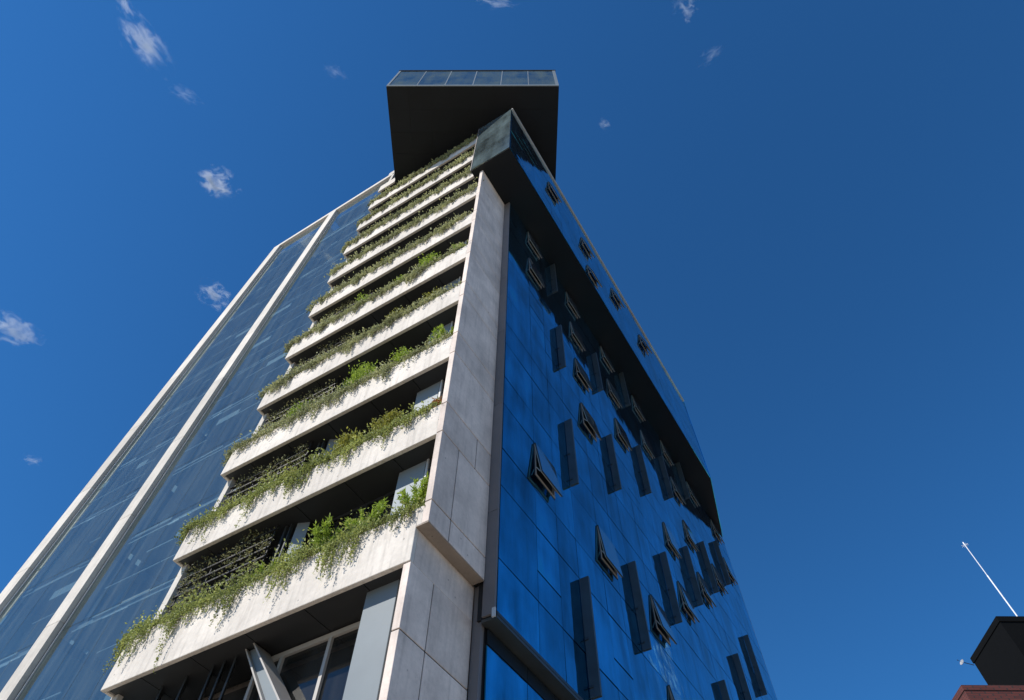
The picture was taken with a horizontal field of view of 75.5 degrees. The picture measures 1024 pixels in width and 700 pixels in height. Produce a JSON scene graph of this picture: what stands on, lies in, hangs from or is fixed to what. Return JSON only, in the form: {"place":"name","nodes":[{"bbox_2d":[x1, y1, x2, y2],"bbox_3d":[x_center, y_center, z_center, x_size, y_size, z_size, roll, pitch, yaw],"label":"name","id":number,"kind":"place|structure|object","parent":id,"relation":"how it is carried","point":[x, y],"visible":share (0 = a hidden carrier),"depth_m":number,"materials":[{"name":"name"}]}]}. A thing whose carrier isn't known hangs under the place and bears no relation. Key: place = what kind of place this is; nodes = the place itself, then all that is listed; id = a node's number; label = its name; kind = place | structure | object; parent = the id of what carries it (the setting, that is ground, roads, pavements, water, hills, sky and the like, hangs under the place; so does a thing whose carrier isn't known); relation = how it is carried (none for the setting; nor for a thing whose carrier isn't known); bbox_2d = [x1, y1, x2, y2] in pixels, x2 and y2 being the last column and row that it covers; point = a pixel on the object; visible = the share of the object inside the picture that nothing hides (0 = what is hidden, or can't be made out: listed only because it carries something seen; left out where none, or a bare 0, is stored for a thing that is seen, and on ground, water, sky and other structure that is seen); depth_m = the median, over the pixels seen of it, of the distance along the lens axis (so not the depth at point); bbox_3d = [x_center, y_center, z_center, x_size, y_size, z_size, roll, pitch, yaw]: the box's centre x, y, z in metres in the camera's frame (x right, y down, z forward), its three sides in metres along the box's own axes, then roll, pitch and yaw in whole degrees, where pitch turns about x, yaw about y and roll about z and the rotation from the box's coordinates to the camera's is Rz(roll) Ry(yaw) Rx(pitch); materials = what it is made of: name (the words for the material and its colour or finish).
{"place":"outdoors","nodes":[
{"label":"outdoors","id":0,"kind":"place"},
{"bbox_2d":[0,0,1023,699],"label":"sky","id":1,"kind":"structure","parent":0,"point":[810,213],"materials":[{"name":"blue"}]},
{"bbox_2d":[952,616,1023,699],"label":"brick building","id":2,"kind":"structure","parent":0,"point":[997,658],"depth_m":73.58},
{"bbox_2d":[962,542,1017,615],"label":"antenna mast","id":3,"kind":"object","parent":2,"relation":"on","point":[963,545],"visible":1,"depth_m":79.20,"materials":[{"name":"white metal"}]},
{"label":"ground","id":4,"kind":"structure","parent":0,"visible":0},
{"bbox_2d":[0,70,776,699],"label":"office tower","id":5,"kind":"structure","parent":4,"relation":"on","point":[558,534],"depth_m":24.02,"materials":[{"name":"glass"}]},
{"bbox_2d":[165,525,278,616],"bbox_3d":[-7.932,6.535,17.291,3.400,3.630,0.120,-27,-62,16],"label":"plant rack","id":6,"kind":"object","parent":5,"relation":"attached to","point":[237,562],"visible":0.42,"depth_m":18.13,"materials":[{"name":"metal"}]},
{"bbox_2d":[162,527,274,614],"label":"rack plants","id":7,"kind":"object","parent":6,"relation":"on","point":[198,576],"visible":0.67,"depth_m":18.08,"materials":[{"name":"green plant"}]},
{"bbox_2d":[102,487,425,674],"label":"trailing vines","id":8,"kind":"object","parent":5,"relation":"hanging from","point":[297,555],"visible":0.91,"depth_m":15.72,"materials":[{"name":"green plant"}]},
{"bbox_2d":[251,560,277,576],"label":"feathery shrub","id":9,"kind":"object","parent":5,"relation":"on","point":[261,567],"visible":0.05,"depth_m":16.25,"materials":[{"name":"green plant"}]},
{"bbox_2d":[223,441,312,506],"bbox_3d":[-7.898,4.552,20.473,3.400,3.330,0.120,-27,-62,16],"label":"plant rack","id":10,"kind":"object","parent":5,"relation":"attached to","point":[251,484],"visible":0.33,"depth_m":21.31,"materials":[{"name":"metal"}]},
{"bbox_2d":[219,441,307,507],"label":"rack plants","id":11,"kind":"object","parent":10,"relation":"on","point":[277,459],"visible":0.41,"depth_m":21.17,"materials":[{"name":"green plant"}]},
{"bbox_2d":[286,399,309,417],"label":"round shrub","id":12,"kind":"object","parent":5,"relation":"on","point":[293,410],"visible":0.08,"depth_m":23.00,"materials":[{"name":"green plant"}]},
{"bbox_2d":[260,378,338,430],"bbox_3d":[-7.866,2.642,23.536,3.400,3.350,0.120,-27,-62,16],"label":"plant rack","id":13,"kind":"object","parent":5,"relation":"attached to","point":[314,394],"visible":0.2,"depth_m":24.45,"materials":[{"name":"plant"}]},
{"bbox_2d":[263,376,340,428],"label":"rack plants","id":14,"kind":"object","parent":13,"relation":"on","point":[310,396],"visible":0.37,"depth_m":24.41,"materials":[{"name":"green plant"}]},
{"bbox_2d":[243,621,359,699],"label":"window frame","id":15,"kind":"structure","parent":5,"relation":"in","point":[329,637],"depth_m":14.47,"materials":[{"name":"beige metal"}]},
{"bbox_2d":[172,397,440,545],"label":"trailing vines","id":16,"kind":"object","parent":5,"relation":"attached to","point":[288,480],"visible":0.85,"depth_m":18.85,"materials":[{"name":"green plant"}]},
{"bbox_2d":[308,514,342,552],"bbox_3d":[-4.654,4.689,16.054,0.925,1.492,1.067,-27,-62,16],"label":"feathery shrub","id":17,"kind":"object","parent":5,"relation":"on","point":[326,530],"visible":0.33,"depth_m":16.01,"materials":[{"name":"green plant"}]},
{"bbox_2d":[292,329,358,371],"bbox_3d":[-7.833,0.733,26.600,3.400,3.330,0.120,-27,-62,16],"label":"plant rack","id":18,"kind":"object","parent":5,"relation":"attached to","point":[336,344],"visible":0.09,"depth_m":27.53,"materials":[{"name":"metal"}]},
{"bbox_2d":[287,329,354,373],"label":"rack plants","id":19,"kind":"object","parent":18,"relation":"on","point":[330,345],"visible":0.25,"depth_m":27.31,"materials":[{"name":"green plant"}]},
{"bbox_2d":[221,330,450,465],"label":"trailing vines","id":20,"kind":"object","parent":5,"relation":"attached to","point":[333,395],"visible":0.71,"depth_m":21.89,"materials":[{"name":"green plant"}]},
{"bbox_2d":[325,426,363,455],"bbox_3d":[-4.704,2.845,19.043,1.233,1.269,1.135,-27,-62,16],"label":"dome shrub","id":21,"kind":"object","parent":5,"relation":"on","point":[346,438],"visible":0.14,"depth_m":18.93,"materials":[{"name":"green plant"}]},
{"bbox_2d":[316,289,375,325],"bbox_3d":[-7.800,-1.198,29.697,3.400,3.430,0.120,-27,-62,16],"label":"plant rack","id":22,"kind":"object","parent":5,"relation":"attached to","point":[348,307],"visible":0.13,"depth_m":30.78,"materials":[{"name":"plant"}]},
{"bbox_2d":[313,290,374,326],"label":"rack plants","id":23,"kind":"object","parent":22,"relation":"on","point":[342,306],"visible":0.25,"depth_m":30.75,"materials":[{"name":"green plant"}]},
{"bbox_2d":[255,281,461,399],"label":"trailing vines","id":24,"kind":"object","parent":5,"relation":"attached to","point":[278,382],"visible":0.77,"depth_m":25.00,"materials":[{"name":"green plant"}]},
{"bbox_2d":[338,360,379,395],"bbox_3d":[-5.070,1.175,22.421,1.434,1.776,1.944,23,-61,-13],"label":"round shrub","id":25,"kind":"object","parent":5,"relation":"on","point":[361,371],"visible":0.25,"depth_m":22.27,"materials":[{"name":"green plant"}]},
{"bbox_2d":[354,292,372,303],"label":"round shrub","id":26,"kind":"object","parent":5,"relation":"on","point":[361,295],"visible":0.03,"depth_m":28.78,"materials":[{"name":"green plant"}]},
{"bbox_2d":[344,497,388,531],"bbox_3d":[-3.466,4.191,15.735,1.241,1.499,0.684,-27,-62,16],"label":"feathery shrub","id":27,"kind":"object","parent":5,"relation":"on","point":[378,506],"visible":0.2,"depth_m":15.82,"materials":[{"name":"green plant"}]},
{"bbox_2d":[283,239,468,356],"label":"trailing vines","id":28,"kind":"object","parent":5,"relation":"attached to","point":[384,289],"visible":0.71,"depth_m":28.02,"materials":[{"name":"green plant"}]},
{"bbox_2d":[368,404,403,433],"bbox_3d":[-3.553,2.169,18.668,1.131,1.456,1.204,8,-58,-5],"label":"dome shrub","id":29,"kind":"object","parent":5,"relation":"on","point":[390,416],"visible":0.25,"depth_m":18.59,"materials":[{"name":"green plant"}]},
{"bbox_2d":[306,208,472,314],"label":"trailing vines","id":30,"kind":"object","parent":5,"relation":"attached to","point":[355,280],"visible":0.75,"depth_m":31.19,"materials":[{"name":"green plant"}]},
{"bbox_2d":[383,307,403,321],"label":"dome shrub","id":31,"kind":"object","parent":5,"relation":"on","point":[394,312],"visible":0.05,"depth_m":25.12,"materials":[{"name":"green plant"}]},
{"bbox_2d":[390,346,415,367],"bbox_3d":[-3.600,0.419,21.737,0.980,1.365,1.243,19,-60,-11],"label":"round shrub","id":32,"kind":"object","parent":5,"relation":"on","point":[400,354],"visible":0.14,"depth_m":21.56,"materials":[{"name":"green plant"}]},
{"bbox_2d":[324,177,483,277],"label":"trailing vines","id":33,"kind":"object","parent":5,"relation":"attached to","point":[473,186],"visible":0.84,"depth_m":34.25,"materials":[{"name":"green plant"}]},
{"bbox_2d":[340,165,471,253],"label":"trailing vines","id":34,"kind":"object","parent":5,"relation":"attached to","point":[399,212],"visible":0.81,"depth_m":37.51,"materials":[{"name":"green plant"}]},
{"bbox_2d":[396,471,428,509],"bbox_3d":[-2.198,3.489,15.231,1.026,1.408,0.859,-27,-62,16],"label":"feathery shrub","id":35,"kind":"object","parent":5,"relation":"on","point":[422,491],"visible":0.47,"depth_m":15.14,"materials":[{"name":"green plant"}]},
{"bbox_2d":[354,147,474,227],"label":"trailing vines","id":36,"kind":"object","parent":5,"relation":"hanging from","point":[419,184],"visible":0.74,"depth_m":40.49,"materials":[{"name":"green plant"}]},
{"bbox_2d":[366,133,477,206],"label":"trailing vines","id":37,"kind":"object","parent":5,"relation":"hanging from","point":[435,161],"visible":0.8,"depth_m":43.60,"materials":[{"name":"green plant"}]},
{"bbox_2d":[423,459,429,485],"bbox_3d":[-2.035,3.723,15.505,0.360,3.640,0.080,-27,-62,16],"label":"side window frame","id":38,"kind":"structure","parent":5,"relation":"in","point":[428,460],"depth_m":16.76,"materials":[{"name":"metal"}]},
{"bbox_2d":[424,459,431,502],"label":"side window pane","id":39,"kind":"structure","parent":5,"relation":"in","point":[430,462],"depth_m":16.75,"materials":[{"name":"grey glass"}]},
{"bbox_2d":[417,251,440,270],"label":"round shrub","id":40,"kind":"object","parent":5,"relation":"on","point":[426,260],"visible":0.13,"depth_m":27.89,"materials":[{"name":"green plant"}]},
{"bbox_2d":[426,396,441,408],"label":"flowering shrub","id":41,"kind":"object","parent":5,"relation":"on","point":[437,400],"visible":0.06,"depth_m":18.21,"materials":[{"name":"orange plant"}]},
{"bbox_2d":[423,286,444,301],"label":"dome shrub","id":42,"kind":"object","parent":5,"relation":"on","point":[434,292],"visible":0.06,"depth_m":24.58,"materials":[{"name":"green plant"}]},
{"bbox_2d":[438,379,442,397],"bbox_3d":[-2.002,1.740,18.687,0.360,3.340,0.080,-27,-62,16],"label":"side window frame","id":43,"kind":"structure","parent":5,"relation":"in","point":[441,384],"depth_m":19.70,"materials":[{"name":"metal"}]},
{"bbox_2d":[429,323,453,342],"bbox_3d":[-2.272,-0.323,21.487,0.832,1.457,1.034,24,-61,-14],"label":"feathery shrub","id":44,"kind":"object","parent":5,"relation":"on","point":[441,329],"visible":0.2,"depth_m":21.54,"materials":[{"name":"green plant"}]},
{"bbox_2d":[440,379,445,398],"label":"side window pane","id":45,"kind":"structure","parent":5,"relation":"in","point":[445,379],"depth_m":19.70,"materials":[{"name":"grey glass"}]},
{"bbox_2d":[527,231,542,259],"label":"awning window","id":46,"kind":"structure","parent":5,"relation":"in","point":[531,241],"depth_m":36.07,"materials":[{"name":"black metal"}]},
{"bbox_2d":[528,257,544,288],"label":"awning window","id":47,"kind":"structure","parent":5,"relation":"in","point":[533,270],"depth_m":33.02,"materials":[{"name":"black metal"}]},
{"bbox_2d":[533,443,562,499],"bbox_3d":[1.115,3.796,20.909,0.337,1.472,1.250,-27,-62,16],"label":"awning window","id":48,"kind":"structure","parent":5,"relation":"in","point":[544,470],"depth_m":20.69,"materials":[{"name":"blue glass"}]},
{"bbox_2d":[548,181,561,204],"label":"awning window","id":49,"kind":"structure","parent":5,"relation":"in","point":[549,184],"depth_m":40.98,"materials":[{"name":"blue metal"}]},
{"bbox_2d":[566,291,580,318],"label":"awning window","id":50,"kind":"structure","parent":5,"relation":"in","point":[570,302],"depth_m":38.00,"materials":[{"name":"grey glass"}]},
{"bbox_2d":[570,321,585,351],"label":"awning window","id":51,"kind":"structure","parent":5,"relation":"in","point":[574,333],"depth_m":34.99,"materials":[{"name":"glass"}]},
{"bbox_2d":[575,357,592,391],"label":"awning window","id":52,"kind":"structure","parent":5,"relation":"in","point":[580,372],"depth_m":31.92,"materials":[{"name":"black metal"}]},
{"bbox_2d":[581,237,594,257],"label":"awning window","id":53,"kind":"structure","parent":5,"relation":"in","point":[582,239],"depth_m":42.92,"materials":[{"name":"blue metal"}]},
{"bbox_2d":[580,402,601,441],"bbox_3d":[3.444,3.135,28.980,0.326,1.472,1.250,-27,-62,16],"label":"awning window","id":54,"kind":"structure","parent":5,"relation":"in","point":[588,421],"depth_m":28.81,"materials":[{"name":"glass"}]},
{"bbox_2d":[587,265,601,288],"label":"awning window","id":55,"kind":"structure","parent":5,"relation":"in","point":[597,281],"depth_m":39.26,"materials":[{"name":"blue metal"}]},
{"bbox_2d":[600,346,614,371],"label":"awning window","id":56,"kind":"structure","parent":5,"relation":"in","point":[605,357],"depth_m":39.98,"materials":[{"name":"glass"}]},
{"bbox_2d":[597,525,622,579],"bbox_3d":[3.357,6.965,22.860,0.274,1.471,1.250,-27,-62,16],"label":"awning window","id":57,"kind":"structure","parent":5,"relation":"in","point":[608,554],"depth_m":22.62,"materials":[{"name":"blue glass"}]},
{"bbox_2d":[607,378,622,408],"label":"awning window","id":58,"kind":"structure","parent":5,"relation":"in","point":[612,391],"depth_m":36.89,"materials":[{"name":"glass"}]},
{"bbox_2d":[611,288,624,308],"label":"awning window","id":59,"kind":"structure","parent":5,"relation":"in","point":[612,290],"depth_m":44.89,"materials":[{"name":"black metal"}]},
{"bbox_2d":[614,417,632,450],"bbox_3d":[5.721,4.346,34.071,0.265,1.471,1.250,-27,-62,16],"label":"awning window","id":60,"kind":"structure","parent":5,"relation":"in","point":[621,433],"depth_m":33.87,"materials":[{"name":"glass"}]},
{"bbox_2d":[632,395,645,420],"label":"awning window","id":61,"kind":"structure","parent":5,"relation":"in","point":[638,409],"depth_m":41.87,"materials":[{"name":"black glass"}]},
{"bbox_2d":[638,334,651,355],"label":"awning window","id":62,"kind":"structure","parent":5,"relation":"in","point":[641,339],"depth_m":47.00,"materials":[{"name":"blue glass"}]},
{"bbox_2d":[640,429,655,458],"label":"awning window","id":63,"kind":"structure","parent":5,"relation":"in","point":[646,443],"depth_m":38.86,"materials":[{"name":"grey glass"}]},
{"bbox_2d":[650,594,676,646],"bbox_3d":[5.649,10.108,24.796,0.328,1.472,1.250,-27,-62,16],"label":"awning window","id":64,"kind":"structure","parent":5,"relation":"in","point":[661,621],"depth_m":24.61,"materials":[{"name":"blue glass"}]},
{"bbox_2d":[660,440,674,465],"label":"awning window","id":65,"kind":"structure","parent":5,"relation":"in","point":[665,451],"depth_m":43.80,"materials":[{"name":"grey glass"}]},
{"bbox_2d":[663,522,681,558],"bbox_3d":[7.953,9.461,32.875,0.257,1.471,1.250,-27,-62,16],"label":"awning window","id":66,"kind":"structure","parent":5,"relation":"in","point":[671,541],"depth_m":32.65,"materials":[{"name":"blue glass"}]},
{"bbox_2d":[668,685,681,699],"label":"awning window","id":67,"kind":"structure","parent":5,"relation":"in","point":[673,695],"depth_m":21.97,"materials":[{"name":"blue glass"}]},
{"bbox_2d":[670,477,685,504],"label":"awning window","id":68,"kind":"structure","parent":5,"relation":"in","point":[677,491],"depth_m":40.88,"materials":[{"name":"glass"}]},
{"bbox_2d":[677,581,699,622],"bbox_3d":[7.934,11.358,29.816,0.287,1.472,1.250,-27,-62,16],"label":"awning window","id":69,"kind":"structure","parent":5,"relation":"in","point":[688,606],"depth_m":29.59,"materials":[{"name":"blue glass"}]},
{"bbox_2d":[683,520,699,551],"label":"awning window","id":70,"kind":"structure","parent":5,"relation":"in","point":[691,539],"depth_m":37.73,"materials":[{"name":"blue glass"}]},
{"bbox_2d":[686,481,699,506],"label":"awning window","id":71,"kind":"structure","parent":5,"relation":"in","point":[692,494],"depth_m":45.73,"materials":[{"name":"glass"}]},
{"bbox_2d":[697,572,715,607],"bbox_3d":[10.230,12.613,34.816,0.274,1.471,1.250,-27,-62,16],"label":"awning window","id":72,"kind":"structure","parent":5,"relation":"in","point":[706,592],"depth_m":34.62,"materials":[{"name":"glass"}]},
{"bbox_2d":[710,519,724,543],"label":"awning window","id":73,"kind":"structure","parent":5,"relation":"in","point":[716,531],"depth_m":47.71,"materials":[{"name":"blue glass"}]},
{"bbox_2d":[711,563,727,593],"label":"awning window","id":74,"kind":"structure","parent":5,"relation":"in","point":[720,582],"depth_m":39.71,"materials":[{"name":"glass"}]},
{"bbox_2d":[723,557,737,585],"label":"awning window","id":75,"kind":"structure","parent":5,"relation":"in","point":[730,573],"depth_m":44.72,"materials":[{"name":"blue glass"}]}
]}

